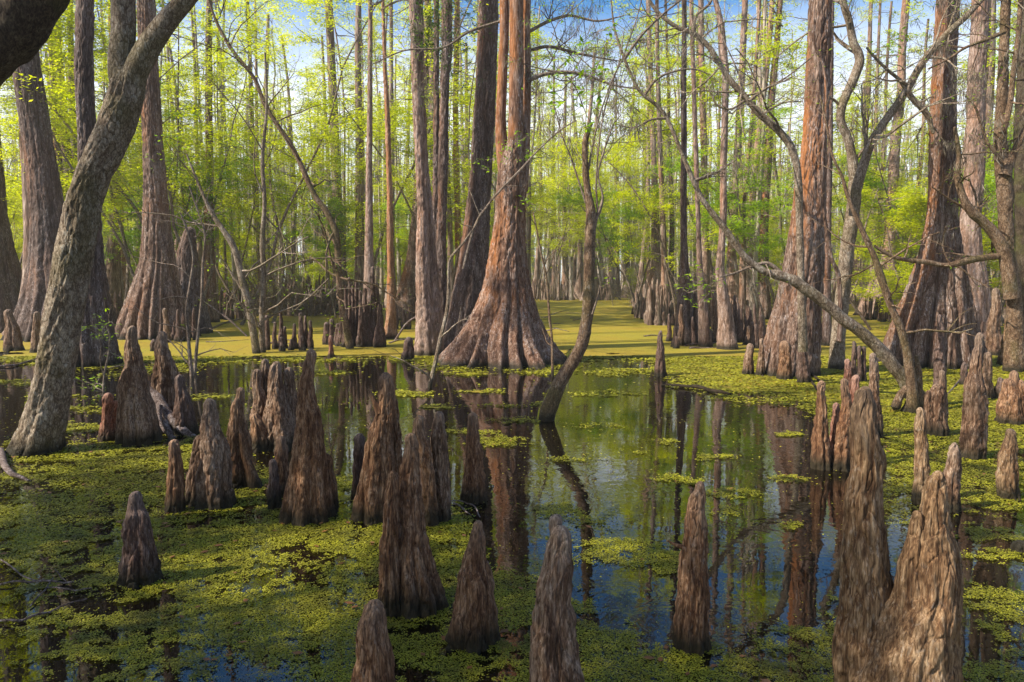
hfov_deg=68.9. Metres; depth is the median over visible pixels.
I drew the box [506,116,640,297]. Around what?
young tree
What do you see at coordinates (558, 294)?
pole sapling
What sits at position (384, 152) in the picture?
cypress
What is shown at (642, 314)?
knee clump
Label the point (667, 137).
pole sapling
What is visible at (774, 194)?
cypress
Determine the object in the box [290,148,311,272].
pole sapling
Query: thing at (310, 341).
cypress knee
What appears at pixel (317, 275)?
young tree
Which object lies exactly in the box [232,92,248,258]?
cypress
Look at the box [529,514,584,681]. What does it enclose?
cypress knee
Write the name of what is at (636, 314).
knee clump
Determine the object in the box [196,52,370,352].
tree
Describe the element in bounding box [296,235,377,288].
young tree
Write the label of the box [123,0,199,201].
pole sapling
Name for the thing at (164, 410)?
driftwood
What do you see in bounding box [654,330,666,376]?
cypress knee
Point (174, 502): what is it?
cypress knee
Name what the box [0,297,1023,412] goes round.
duckweed carpet
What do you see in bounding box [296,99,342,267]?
cypress
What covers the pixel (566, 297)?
knee clump
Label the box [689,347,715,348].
fallen stick
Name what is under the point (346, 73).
cypress
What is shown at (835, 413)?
cypress knee
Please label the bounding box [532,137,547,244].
pole sapling
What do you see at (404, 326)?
fallen stick
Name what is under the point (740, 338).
cypress knee
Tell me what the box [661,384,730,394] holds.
fallen stick
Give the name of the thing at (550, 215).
young tree
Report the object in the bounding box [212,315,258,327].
fallen stick
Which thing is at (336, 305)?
knee clump
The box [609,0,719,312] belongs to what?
cypress
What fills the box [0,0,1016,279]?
sky
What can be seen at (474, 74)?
cypress
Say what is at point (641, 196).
cypress
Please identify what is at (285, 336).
cypress knee
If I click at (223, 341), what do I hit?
fallen stick
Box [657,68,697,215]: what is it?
pole sapling
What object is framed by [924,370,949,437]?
knee clump
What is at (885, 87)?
cypress
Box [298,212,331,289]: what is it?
tree
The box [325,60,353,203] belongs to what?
pole sapling
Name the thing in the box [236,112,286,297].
pole sapling
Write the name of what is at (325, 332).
cypress knee
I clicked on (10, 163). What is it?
young tree
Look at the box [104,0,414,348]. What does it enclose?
tree
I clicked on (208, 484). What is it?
cypress knee
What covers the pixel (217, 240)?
pole sapling
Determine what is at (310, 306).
brush
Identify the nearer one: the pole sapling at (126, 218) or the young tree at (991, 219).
the young tree at (991, 219)
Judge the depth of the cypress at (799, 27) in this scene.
39.30 m
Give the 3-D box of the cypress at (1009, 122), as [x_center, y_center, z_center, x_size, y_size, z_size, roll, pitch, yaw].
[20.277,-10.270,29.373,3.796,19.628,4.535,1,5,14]
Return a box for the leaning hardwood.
[5,0,197,457]
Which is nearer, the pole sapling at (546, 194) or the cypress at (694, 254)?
the pole sapling at (546, 194)
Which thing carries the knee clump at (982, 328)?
on the water
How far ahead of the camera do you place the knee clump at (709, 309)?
25.49 m
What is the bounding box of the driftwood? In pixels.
[149,382,196,438]
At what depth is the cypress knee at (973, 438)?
6.29 m
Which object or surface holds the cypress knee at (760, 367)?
on the water
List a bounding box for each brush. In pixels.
[103,241,131,294]
[200,225,373,316]
[216,211,314,316]
[223,227,353,317]
[252,261,330,301]
[268,249,314,294]
[538,269,582,300]
[595,267,627,299]
[600,250,650,306]
[634,215,726,301]
[676,248,716,299]
[695,218,783,303]
[713,230,783,306]
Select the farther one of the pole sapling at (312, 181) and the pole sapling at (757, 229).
the pole sapling at (312, 181)
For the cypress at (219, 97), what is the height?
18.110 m
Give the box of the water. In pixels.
[0,349,1023,681]
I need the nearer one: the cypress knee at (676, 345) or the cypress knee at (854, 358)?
the cypress knee at (854, 358)
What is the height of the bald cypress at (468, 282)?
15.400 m
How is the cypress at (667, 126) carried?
on the water
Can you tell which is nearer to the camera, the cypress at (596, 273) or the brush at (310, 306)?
the brush at (310, 306)
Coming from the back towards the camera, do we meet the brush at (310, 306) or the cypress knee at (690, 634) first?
the brush at (310, 306)
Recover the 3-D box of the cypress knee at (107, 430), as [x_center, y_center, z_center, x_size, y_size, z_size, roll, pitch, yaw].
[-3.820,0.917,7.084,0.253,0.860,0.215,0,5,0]
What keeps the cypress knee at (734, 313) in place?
on the water
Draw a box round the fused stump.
[335,266,386,347]
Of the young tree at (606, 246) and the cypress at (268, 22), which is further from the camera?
the young tree at (606, 246)
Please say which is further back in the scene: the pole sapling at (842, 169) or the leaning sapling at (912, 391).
the pole sapling at (842, 169)
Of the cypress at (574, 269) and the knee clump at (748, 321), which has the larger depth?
the cypress at (574, 269)
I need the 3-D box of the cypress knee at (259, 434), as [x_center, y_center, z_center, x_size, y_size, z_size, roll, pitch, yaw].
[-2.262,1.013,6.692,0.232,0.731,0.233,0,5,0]
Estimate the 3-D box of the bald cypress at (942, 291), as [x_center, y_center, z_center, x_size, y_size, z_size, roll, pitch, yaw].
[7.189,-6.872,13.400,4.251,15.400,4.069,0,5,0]
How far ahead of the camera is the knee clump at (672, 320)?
25.80 m
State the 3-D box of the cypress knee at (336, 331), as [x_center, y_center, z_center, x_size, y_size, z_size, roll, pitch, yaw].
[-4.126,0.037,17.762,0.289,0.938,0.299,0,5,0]
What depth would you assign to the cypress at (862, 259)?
46.54 m
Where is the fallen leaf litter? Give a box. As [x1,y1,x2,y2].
[0,419,1021,681]
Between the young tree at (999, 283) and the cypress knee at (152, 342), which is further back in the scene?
the young tree at (999, 283)
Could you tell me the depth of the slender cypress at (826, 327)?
17.34 m
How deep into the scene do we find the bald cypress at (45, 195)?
19.33 m
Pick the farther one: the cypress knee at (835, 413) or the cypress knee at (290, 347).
the cypress knee at (290, 347)
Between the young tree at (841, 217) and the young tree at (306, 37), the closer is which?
the young tree at (306, 37)
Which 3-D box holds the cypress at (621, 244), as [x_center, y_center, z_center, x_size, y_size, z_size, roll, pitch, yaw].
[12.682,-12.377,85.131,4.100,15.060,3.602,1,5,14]
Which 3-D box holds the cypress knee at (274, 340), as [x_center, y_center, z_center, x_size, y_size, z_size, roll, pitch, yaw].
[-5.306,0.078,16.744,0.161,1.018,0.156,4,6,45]
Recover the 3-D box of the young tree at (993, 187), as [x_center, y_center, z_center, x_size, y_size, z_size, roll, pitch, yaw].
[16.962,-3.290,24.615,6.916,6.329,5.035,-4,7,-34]
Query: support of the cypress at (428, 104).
on the water
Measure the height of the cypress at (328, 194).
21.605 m
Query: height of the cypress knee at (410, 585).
1.216 m
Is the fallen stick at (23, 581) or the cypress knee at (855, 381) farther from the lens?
the cypress knee at (855, 381)
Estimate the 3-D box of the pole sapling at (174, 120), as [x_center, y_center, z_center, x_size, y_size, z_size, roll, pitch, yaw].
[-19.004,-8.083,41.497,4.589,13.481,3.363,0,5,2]
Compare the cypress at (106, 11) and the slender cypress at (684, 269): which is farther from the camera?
the cypress at (106, 11)
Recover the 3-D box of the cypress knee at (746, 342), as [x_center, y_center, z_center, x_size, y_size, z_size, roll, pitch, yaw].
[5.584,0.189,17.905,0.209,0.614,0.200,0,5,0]
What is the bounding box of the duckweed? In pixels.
[0,355,1023,681]
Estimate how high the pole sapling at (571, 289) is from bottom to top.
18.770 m
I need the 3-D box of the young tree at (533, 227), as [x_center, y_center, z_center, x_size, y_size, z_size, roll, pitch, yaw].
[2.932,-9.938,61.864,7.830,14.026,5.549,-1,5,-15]
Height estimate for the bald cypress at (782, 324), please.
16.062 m
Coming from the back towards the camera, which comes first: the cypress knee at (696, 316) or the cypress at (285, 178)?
the cypress at (285, 178)
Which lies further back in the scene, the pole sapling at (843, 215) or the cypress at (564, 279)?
the cypress at (564, 279)
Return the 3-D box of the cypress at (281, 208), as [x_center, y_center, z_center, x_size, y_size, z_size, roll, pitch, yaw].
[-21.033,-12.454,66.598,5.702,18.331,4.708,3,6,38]
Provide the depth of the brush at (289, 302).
32.67 m
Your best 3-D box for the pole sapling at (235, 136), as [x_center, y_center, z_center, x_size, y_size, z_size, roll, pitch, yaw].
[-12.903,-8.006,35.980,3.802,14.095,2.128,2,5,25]
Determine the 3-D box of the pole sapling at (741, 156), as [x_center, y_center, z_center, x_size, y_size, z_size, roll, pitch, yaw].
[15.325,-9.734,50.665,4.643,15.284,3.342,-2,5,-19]
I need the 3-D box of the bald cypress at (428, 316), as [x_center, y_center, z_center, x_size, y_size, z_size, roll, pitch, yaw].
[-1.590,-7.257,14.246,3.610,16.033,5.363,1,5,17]
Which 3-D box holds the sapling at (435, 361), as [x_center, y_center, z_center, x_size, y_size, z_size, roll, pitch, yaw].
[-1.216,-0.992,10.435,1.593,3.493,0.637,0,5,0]
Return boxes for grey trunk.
[338,0,399,308]
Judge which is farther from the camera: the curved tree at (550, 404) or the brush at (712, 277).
the brush at (712, 277)
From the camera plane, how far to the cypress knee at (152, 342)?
16.17 m
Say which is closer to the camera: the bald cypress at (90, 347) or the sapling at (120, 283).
the bald cypress at (90, 347)
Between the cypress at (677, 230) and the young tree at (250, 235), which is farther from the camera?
the cypress at (677, 230)
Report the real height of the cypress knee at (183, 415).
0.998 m
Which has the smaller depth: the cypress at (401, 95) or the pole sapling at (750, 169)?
the pole sapling at (750, 169)
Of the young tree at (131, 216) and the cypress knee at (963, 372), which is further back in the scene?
the young tree at (131, 216)
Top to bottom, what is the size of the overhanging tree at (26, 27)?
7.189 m
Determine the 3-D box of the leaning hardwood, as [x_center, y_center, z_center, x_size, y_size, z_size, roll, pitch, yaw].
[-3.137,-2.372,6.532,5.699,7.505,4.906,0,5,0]
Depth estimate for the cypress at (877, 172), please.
29.01 m
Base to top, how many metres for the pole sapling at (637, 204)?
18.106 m
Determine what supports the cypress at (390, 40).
in the water
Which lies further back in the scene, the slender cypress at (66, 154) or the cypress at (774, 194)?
the cypress at (774, 194)
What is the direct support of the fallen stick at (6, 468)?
on the water
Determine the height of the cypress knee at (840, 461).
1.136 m
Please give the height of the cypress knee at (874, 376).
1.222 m
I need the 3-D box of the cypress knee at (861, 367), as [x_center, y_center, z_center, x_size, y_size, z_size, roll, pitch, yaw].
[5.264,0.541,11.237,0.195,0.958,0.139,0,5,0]
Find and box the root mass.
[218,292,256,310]
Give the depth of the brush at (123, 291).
33.02 m
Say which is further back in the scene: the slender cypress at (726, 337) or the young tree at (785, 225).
the young tree at (785, 225)
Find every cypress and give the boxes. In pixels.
[0,6,74,234]
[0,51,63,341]
[0,64,50,228]
[0,83,22,213]
[0,129,21,332]
[1,91,22,268]
[4,23,62,206]
[40,0,106,164]
[41,18,102,188]
[48,0,110,193]
[63,0,136,312]
[74,0,122,367]
[94,0,142,297]
[94,6,125,294]
[95,25,137,279]
[97,14,134,261]
[102,0,142,273]
[105,1,183,229]
[115,0,201,339]
[141,9,247,267]
[156,0,190,253]
[156,0,244,222]
[158,21,200,239]
[161,48,189,231]
[176,226,212,333]
[188,44,243,224]
[189,22,255,230]
[203,0,273,321]
[204,0,296,313]
[204,110,238,274]
[226,1,286,278]
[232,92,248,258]
[242,9,294,288]
[249,98,306,291]
[258,82,278,229]
[262,33,315,283]
[268,92,296,272]
[272,131,310,253]
[286,128,328,278]
[292,0,377,304]
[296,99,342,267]
[297,35,352,245]
[300,101,327,277]
[325,81,383,270]
[328,0,395,301]
[331,30,383,276]
[332,0,705,369]
[339,20,383,235]
[345,0,415,307]
[346,100,382,223]
[348,0,408,304]
[353,53,429,289]
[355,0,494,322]
[365,0,407,217]
[366,96,382,233]
[372,113,384,282]
[373,91,399,280]
[378,3,467,199]
[379,0,471,320]
[380,0,473,338]
[380,82,462,241]
[382,67,413,244]
[387,54,412,225]
[394,20,496,306]
[395,5,453,222]
[400,7,458,229]
[409,0,487,355]
[427,0,498,275]
[431,0,507,216]
[443,0,498,349]
[449,70,492,244]
[450,41,476,200]
[459,45,497,204]
[467,9,581,281]
[473,43,551,268]
[530,96,572,289]
[530,129,551,256]
[530,131,551,283]
[531,50,558,282]
[531,58,576,293]
[534,136,550,256]
[536,113,557,273]
[543,74,577,299]
[549,122,594,288]
[553,76,591,298]
[559,79,607,244]
[563,46,617,300]
[581,39,617,296]
[583,87,643,298]
[596,132,638,296]
[601,163,623,280]
[602,145,623,284]
[602,154,625,287]
[603,0,660,311]
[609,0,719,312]
[609,56,643,297]
[613,171,637,285]
[614,81,650,288]
[616,89,676,263]
[620,100,643,296]
[625,40,669,289]
[626,117,645,274]
[627,48,671,302]
[630,0,706,300]
[632,0,716,269]
[635,75,672,244]
[637,15,718,237]
[651,58,688,237]
[666,0,733,298]
[666,46,743,241]
[671,0,693,344]
[687,112,699,295]
[689,0,712,346]
[698,0,710,307]
[706,30,734,251]
[712,125,749,269]
[713,0,738,349]
[718,0,800,214]
[722,0,774,300]
[727,0,747,303]
[727,14,756,198]
[728,1,788,213]
[729,0,793,227]
[738,0,760,319]
[747,0,794,319]
[762,4,892,318]
[763,0,842,376]
[768,137,793,254]
[769,137,790,284]
[772,123,792,254]
[774,138,797,234]
[775,2,858,227]
[821,2,833,345]
[827,77,841,246]
[827,91,860,291]
[831,80,910,303]
[832,41,892,305]
[832,104,881,249]
[834,1,932,255]
[835,0,966,315]
[839,0,915,281]
[840,1,913,303]
[841,109,886,278]
[858,19,961,276]
[877,0,987,369]
[878,63,921,227]
[883,0,1016,210]
[902,89,930,239]
[904,35,933,219]
[918,2,1017,222]
[934,0,991,332]
[957,0,1016,322]
[993,8,1016,314]
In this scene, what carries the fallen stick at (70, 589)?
on the water
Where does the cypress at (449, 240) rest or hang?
in the water
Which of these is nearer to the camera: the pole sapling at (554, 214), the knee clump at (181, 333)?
the knee clump at (181, 333)
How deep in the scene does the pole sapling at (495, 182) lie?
28.68 m
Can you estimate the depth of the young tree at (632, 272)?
59.86 m
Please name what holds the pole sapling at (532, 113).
on the water
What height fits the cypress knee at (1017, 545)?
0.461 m
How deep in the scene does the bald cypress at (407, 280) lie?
29.12 m
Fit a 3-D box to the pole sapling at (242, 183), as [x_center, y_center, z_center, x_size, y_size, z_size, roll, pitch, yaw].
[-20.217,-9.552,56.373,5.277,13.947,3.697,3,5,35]
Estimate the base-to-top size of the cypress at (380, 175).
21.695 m
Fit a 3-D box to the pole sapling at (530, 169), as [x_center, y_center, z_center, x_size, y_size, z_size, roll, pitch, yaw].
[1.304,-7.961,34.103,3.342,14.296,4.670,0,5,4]
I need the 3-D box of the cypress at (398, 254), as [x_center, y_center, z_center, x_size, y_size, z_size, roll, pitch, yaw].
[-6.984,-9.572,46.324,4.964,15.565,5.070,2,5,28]
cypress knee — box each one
[3,309,24,351]
[29,311,40,352]
[96,393,117,442]
[115,325,162,446]
[116,491,163,589]
[150,339,154,350]
[151,331,177,432]
[162,308,171,342]
[164,439,185,514]
[172,374,198,435]
[185,398,236,511]
[226,387,262,489]
[250,359,297,451]
[250,413,268,452]
[265,315,270,349]
[266,459,281,510]
[272,322,278,348]
[274,436,288,497]
[278,312,282,347]
[278,337,285,350]
[278,348,338,527]
[283,326,287,348]
[288,339,293,349]
[292,323,297,348]
[298,312,304,348]
[298,336,305,350]
[303,315,307,348]
[307,320,313,348]
[322,322,328,344]
[326,319,335,344]
[327,335,334,358]
[333,323,338,344]
[350,372,402,525]
[350,433,364,501]
[351,599,395,681]
[377,433,449,621]
[400,337,414,359]
[412,415,438,527]
[430,411,450,523]
[445,520,500,654]
[459,412,487,504]
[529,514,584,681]
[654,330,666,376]
[666,314,671,341]
[667,481,711,656]
[670,327,676,346]
[673,336,679,348]
[677,304,684,345]
[690,317,696,345]
[694,292,697,344]
[704,310,709,346]
[712,292,717,341]
[732,295,737,332]
[737,323,744,342]
[742,336,748,344]
[742,343,753,374]
[746,326,749,340]
[749,322,753,343]
[753,324,758,348]
[755,338,764,375]
[758,315,764,339]
[776,340,793,379]
[795,347,811,382]
[810,380,831,470]
[830,402,839,451]
[831,378,851,471]
[831,386,963,681]
[843,359,851,393]
[851,341,856,376]
[851,375,860,402]
[856,345,866,381]
[869,353,884,437]
[911,407,930,504]
[932,314,946,387]
[943,442,962,512]
[959,332,989,459]
[959,362,967,384]
[982,352,995,398]
[985,288,1001,355]
[994,377,1003,397]
[995,428,1020,500]
[996,318,1005,364]
[1009,540,1023,553]
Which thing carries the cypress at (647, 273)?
in the water
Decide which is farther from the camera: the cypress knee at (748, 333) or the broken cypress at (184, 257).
the broken cypress at (184, 257)
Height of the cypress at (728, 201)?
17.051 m
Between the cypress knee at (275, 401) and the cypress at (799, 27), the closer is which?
the cypress knee at (275, 401)
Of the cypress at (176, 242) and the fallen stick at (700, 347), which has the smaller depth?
the fallen stick at (700, 347)
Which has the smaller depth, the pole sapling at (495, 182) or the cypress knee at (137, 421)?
the cypress knee at (137, 421)
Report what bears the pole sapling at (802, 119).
on the water
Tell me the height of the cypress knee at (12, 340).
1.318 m
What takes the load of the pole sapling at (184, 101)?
on the water
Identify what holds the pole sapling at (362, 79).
on the water
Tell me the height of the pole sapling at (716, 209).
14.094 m
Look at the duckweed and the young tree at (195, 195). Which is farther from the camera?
the young tree at (195, 195)
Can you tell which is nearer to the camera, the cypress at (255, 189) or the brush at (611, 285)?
the cypress at (255, 189)
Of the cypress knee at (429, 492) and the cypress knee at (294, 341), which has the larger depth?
the cypress knee at (294, 341)
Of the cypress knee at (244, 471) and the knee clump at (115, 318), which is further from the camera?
the knee clump at (115, 318)
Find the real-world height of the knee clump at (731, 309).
1.182 m
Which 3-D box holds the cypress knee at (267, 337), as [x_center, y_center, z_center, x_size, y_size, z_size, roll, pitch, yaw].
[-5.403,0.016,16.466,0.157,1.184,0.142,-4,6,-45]
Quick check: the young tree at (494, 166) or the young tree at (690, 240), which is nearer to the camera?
the young tree at (494, 166)
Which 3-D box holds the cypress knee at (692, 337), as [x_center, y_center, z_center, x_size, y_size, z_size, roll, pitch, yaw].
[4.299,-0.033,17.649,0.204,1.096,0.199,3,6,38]
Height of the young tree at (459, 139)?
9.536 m
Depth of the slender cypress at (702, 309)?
17.12 m
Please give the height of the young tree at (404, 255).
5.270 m
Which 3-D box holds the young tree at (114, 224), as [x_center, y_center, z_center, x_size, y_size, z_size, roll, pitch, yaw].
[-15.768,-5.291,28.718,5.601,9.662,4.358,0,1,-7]
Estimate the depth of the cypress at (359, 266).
30.59 m
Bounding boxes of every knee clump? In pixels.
[110,295,116,325]
[112,291,122,318]
[171,308,195,341]
[216,288,245,319]
[253,283,282,312]
[282,281,318,315]
[304,274,333,314]
[328,292,337,314]
[338,275,353,309]
[385,303,410,329]
[531,279,546,298]
[532,278,545,298]
[541,283,555,299]
[560,281,569,299]
[596,285,610,299]
[633,280,646,312]
[634,293,655,317]
[640,297,645,319]
[644,278,672,325]
[668,293,674,325]
[697,278,748,307]
[707,291,729,326]
[711,298,743,328]
[736,309,757,338]
[737,303,761,330]
[831,281,836,302]
[861,294,884,319]
[877,298,891,321]
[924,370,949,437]
[980,316,1002,342]
[994,370,1023,425]
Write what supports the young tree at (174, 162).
on the water
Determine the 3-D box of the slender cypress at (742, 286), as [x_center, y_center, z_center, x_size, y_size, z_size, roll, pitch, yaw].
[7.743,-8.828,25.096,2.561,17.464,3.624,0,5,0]
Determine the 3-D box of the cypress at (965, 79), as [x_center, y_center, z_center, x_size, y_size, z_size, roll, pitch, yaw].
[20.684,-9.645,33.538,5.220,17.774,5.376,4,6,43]
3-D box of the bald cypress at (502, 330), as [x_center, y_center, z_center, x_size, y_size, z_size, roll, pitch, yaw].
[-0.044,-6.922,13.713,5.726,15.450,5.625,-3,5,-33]
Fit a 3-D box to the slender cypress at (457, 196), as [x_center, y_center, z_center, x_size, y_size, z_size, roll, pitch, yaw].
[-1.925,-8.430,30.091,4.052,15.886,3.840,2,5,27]
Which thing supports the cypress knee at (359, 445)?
on the water
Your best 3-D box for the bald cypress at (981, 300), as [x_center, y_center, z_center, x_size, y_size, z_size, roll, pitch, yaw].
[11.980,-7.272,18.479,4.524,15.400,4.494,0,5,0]
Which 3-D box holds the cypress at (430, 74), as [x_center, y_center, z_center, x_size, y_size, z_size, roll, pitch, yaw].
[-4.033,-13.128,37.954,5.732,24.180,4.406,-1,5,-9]
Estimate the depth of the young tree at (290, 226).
61.85 m
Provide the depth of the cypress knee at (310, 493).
4.65 m
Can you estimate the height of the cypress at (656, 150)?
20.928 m
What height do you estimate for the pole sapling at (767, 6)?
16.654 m
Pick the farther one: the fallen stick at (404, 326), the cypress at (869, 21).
the cypress at (869, 21)
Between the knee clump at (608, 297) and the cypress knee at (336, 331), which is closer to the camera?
the cypress knee at (336, 331)
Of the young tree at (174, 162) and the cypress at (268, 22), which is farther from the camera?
the cypress at (268, 22)
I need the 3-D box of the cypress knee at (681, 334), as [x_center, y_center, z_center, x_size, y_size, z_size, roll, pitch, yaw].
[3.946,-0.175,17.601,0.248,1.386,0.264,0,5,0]
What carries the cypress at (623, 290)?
on the water
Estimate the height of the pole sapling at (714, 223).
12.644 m
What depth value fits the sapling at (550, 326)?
11.86 m
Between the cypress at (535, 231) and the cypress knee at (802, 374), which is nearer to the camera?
the cypress knee at (802, 374)
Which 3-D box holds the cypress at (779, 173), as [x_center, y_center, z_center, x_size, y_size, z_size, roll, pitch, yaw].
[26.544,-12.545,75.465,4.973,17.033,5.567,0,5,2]
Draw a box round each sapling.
[1,132,19,192]
[72,298,152,391]
[96,5,139,285]
[111,237,140,303]
[114,152,230,375]
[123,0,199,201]
[131,27,204,189]
[141,72,204,209]
[146,165,236,372]
[156,9,231,219]
[163,64,216,185]
[168,0,254,314]
[181,0,291,300]
[193,27,261,291]
[219,63,281,268]
[225,24,263,299]
[232,46,275,281]
[233,119,261,224]
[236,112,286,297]
[257,108,283,293]
[259,104,308,287]
[268,79,307,282]
[268,112,299,287]
[270,67,316,279]
[282,0,406,314]
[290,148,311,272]
[295,66,329,288]
[296,117,331,276]
[314,19,411,202]
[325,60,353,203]
[341,110,376,236]
[353,72,410,293]
[366,142,481,387]
[372,131,381,285]
[382,15,471,178]
[383,16,476,213]
[427,81,466,222]
[449,1,566,212]
[459,0,507,193]
[459,1,548,209]
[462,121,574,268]
[506,64,547,170]
[511,176,566,375]
[526,6,576,254]
[531,126,574,299]
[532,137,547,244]
[543,117,561,291]
[545,76,611,299]
[552,98,572,300]
[628,161,644,267]
[644,48,691,215]
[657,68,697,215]
[662,96,690,233]
[694,135,719,261]
[700,116,731,276]
[706,0,752,209]
[709,0,806,241]
[717,0,796,316]
[728,65,794,223]
[729,124,756,194]
[730,19,773,277]
[732,67,785,282]
[751,81,855,221]
[760,62,987,413]
[766,54,803,243]
[770,30,804,288]
[772,120,797,264]
[780,22,846,315]
[788,53,847,178]
[831,98,854,218]
[833,110,886,301]
[886,114,924,184]
[900,29,1013,180]
[900,122,928,193]
[996,21,1014,318]
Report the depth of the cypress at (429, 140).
46.58 m
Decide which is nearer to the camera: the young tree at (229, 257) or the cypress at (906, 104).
the young tree at (229, 257)
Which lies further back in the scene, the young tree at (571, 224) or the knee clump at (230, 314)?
the young tree at (571, 224)
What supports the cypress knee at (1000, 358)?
on the water
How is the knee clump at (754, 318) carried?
on the water
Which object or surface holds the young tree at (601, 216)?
on the water
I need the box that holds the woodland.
[6,94,1012,294]
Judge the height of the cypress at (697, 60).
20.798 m
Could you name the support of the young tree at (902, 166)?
on the water
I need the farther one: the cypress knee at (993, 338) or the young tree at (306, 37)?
the young tree at (306, 37)
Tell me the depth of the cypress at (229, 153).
76.58 m
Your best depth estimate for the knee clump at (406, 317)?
23.74 m
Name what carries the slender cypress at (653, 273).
on the water
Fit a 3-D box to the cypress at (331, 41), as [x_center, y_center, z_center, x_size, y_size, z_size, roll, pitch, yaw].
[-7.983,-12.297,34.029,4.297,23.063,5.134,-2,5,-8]
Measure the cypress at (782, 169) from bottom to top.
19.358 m
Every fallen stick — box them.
[0,358,35,366]
[0,447,30,481]
[0,559,44,580]
[0,580,73,584]
[0,598,86,621]
[29,577,53,607]
[48,587,91,590]
[194,294,246,336]
[206,339,248,341]
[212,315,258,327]
[394,317,414,339]
[451,500,479,516]
[453,502,471,515]
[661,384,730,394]
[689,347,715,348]
[850,299,871,329]
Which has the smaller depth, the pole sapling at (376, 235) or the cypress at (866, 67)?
the cypress at (866, 67)
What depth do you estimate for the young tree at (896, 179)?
28.93 m
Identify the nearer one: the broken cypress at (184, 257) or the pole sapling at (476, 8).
the broken cypress at (184, 257)
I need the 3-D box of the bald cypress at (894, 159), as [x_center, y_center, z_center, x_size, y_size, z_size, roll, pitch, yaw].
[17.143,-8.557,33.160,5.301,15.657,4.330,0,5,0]
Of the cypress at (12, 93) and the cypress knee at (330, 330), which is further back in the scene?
the cypress at (12, 93)
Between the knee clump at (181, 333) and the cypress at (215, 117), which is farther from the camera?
the cypress at (215, 117)
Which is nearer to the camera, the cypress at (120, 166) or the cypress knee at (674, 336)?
the cypress knee at (674, 336)
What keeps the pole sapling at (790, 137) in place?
on the water
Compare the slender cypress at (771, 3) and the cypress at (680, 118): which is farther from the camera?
the cypress at (680, 118)
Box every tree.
[0,0,69,85]
[0,0,178,277]
[0,0,256,244]
[0,105,21,227]
[3,154,22,239]
[4,7,258,264]
[5,175,22,267]
[6,0,179,301]
[16,16,182,228]
[18,154,142,281]
[46,83,178,265]
[94,58,256,313]
[102,217,132,257]
[103,124,336,353]
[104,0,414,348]
[104,78,273,271]
[128,47,273,312]
[129,247,138,278]
[131,121,314,311]
[163,3,297,295]
[173,174,251,248]
[182,0,340,322]
[189,94,347,305]
[196,0,427,324]
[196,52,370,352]
[213,32,365,280]
[214,223,280,299]
[218,250,241,291]
[248,127,401,317]
[248,189,342,263]
[269,68,493,259]
[270,251,322,284]
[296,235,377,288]
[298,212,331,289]
[301,247,354,288]
[308,0,508,305]
[346,212,396,269]
[348,192,452,267]
[365,80,585,257]
[373,205,410,285]
[381,136,566,253]
[382,236,407,282]
[427,45,508,287]
[454,209,543,264]
[490,101,569,233]
[496,136,667,306]
[497,9,860,301]
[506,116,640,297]
[510,0,709,421]
[530,117,732,313]
[530,132,578,299]
[531,107,629,299]
[532,107,692,299]
[543,49,732,282]
[543,148,627,300]
[550,150,718,302]
[576,219,625,272]
[586,0,905,398]
[595,0,840,351]
[610,6,756,237]
[622,245,677,299]
[658,75,801,324]
[667,203,718,270]
[667,218,747,276]
[714,194,789,283]
[725,205,791,269]
[749,0,1023,369]
[769,246,785,307]
[780,77,927,306]
[781,188,916,255]
[831,58,928,298]
[831,178,1013,330]
[832,133,1013,273]
[832,174,925,267]
[839,154,927,277]
[855,0,1023,372]
[869,239,919,287]
[892,111,1012,264]
[901,35,1016,227]
[902,27,1015,311]
[919,0,1017,215]
[927,169,1014,325]
[984,164,1002,300]
[988,189,999,286]
[989,221,1014,306]
[1013,0,1023,315]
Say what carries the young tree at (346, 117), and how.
on the water
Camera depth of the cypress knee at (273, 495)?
4.92 m
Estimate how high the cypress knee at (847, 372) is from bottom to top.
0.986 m
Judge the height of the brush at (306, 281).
3.336 m
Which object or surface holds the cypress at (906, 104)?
on the water
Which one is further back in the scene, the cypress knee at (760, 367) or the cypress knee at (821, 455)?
the cypress knee at (760, 367)
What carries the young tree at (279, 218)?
on the water
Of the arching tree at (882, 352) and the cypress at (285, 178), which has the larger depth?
the cypress at (285, 178)
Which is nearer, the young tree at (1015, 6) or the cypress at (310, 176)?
the young tree at (1015, 6)
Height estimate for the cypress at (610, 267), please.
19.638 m
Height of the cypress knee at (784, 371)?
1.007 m
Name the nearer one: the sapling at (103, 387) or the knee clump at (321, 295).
the sapling at (103, 387)
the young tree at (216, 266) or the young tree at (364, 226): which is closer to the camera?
the young tree at (216, 266)
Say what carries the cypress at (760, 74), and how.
in the water
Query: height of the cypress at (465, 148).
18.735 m
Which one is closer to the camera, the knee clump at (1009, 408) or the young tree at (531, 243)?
the knee clump at (1009, 408)
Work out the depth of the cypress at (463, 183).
35.26 m
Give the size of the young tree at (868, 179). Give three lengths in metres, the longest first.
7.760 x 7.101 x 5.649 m
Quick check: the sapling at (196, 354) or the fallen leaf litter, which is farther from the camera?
the sapling at (196, 354)
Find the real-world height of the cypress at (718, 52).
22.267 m
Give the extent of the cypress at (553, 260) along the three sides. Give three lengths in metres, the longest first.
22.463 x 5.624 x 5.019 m
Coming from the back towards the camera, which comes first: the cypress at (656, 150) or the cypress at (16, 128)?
the cypress at (656, 150)
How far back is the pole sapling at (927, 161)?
47.72 m
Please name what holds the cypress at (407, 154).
on the water
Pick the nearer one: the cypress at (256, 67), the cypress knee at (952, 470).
the cypress knee at (952, 470)
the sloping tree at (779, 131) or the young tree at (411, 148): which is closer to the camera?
the sloping tree at (779, 131)
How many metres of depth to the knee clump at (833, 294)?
43.26 m
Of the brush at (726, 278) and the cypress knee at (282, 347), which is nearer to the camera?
the cypress knee at (282, 347)

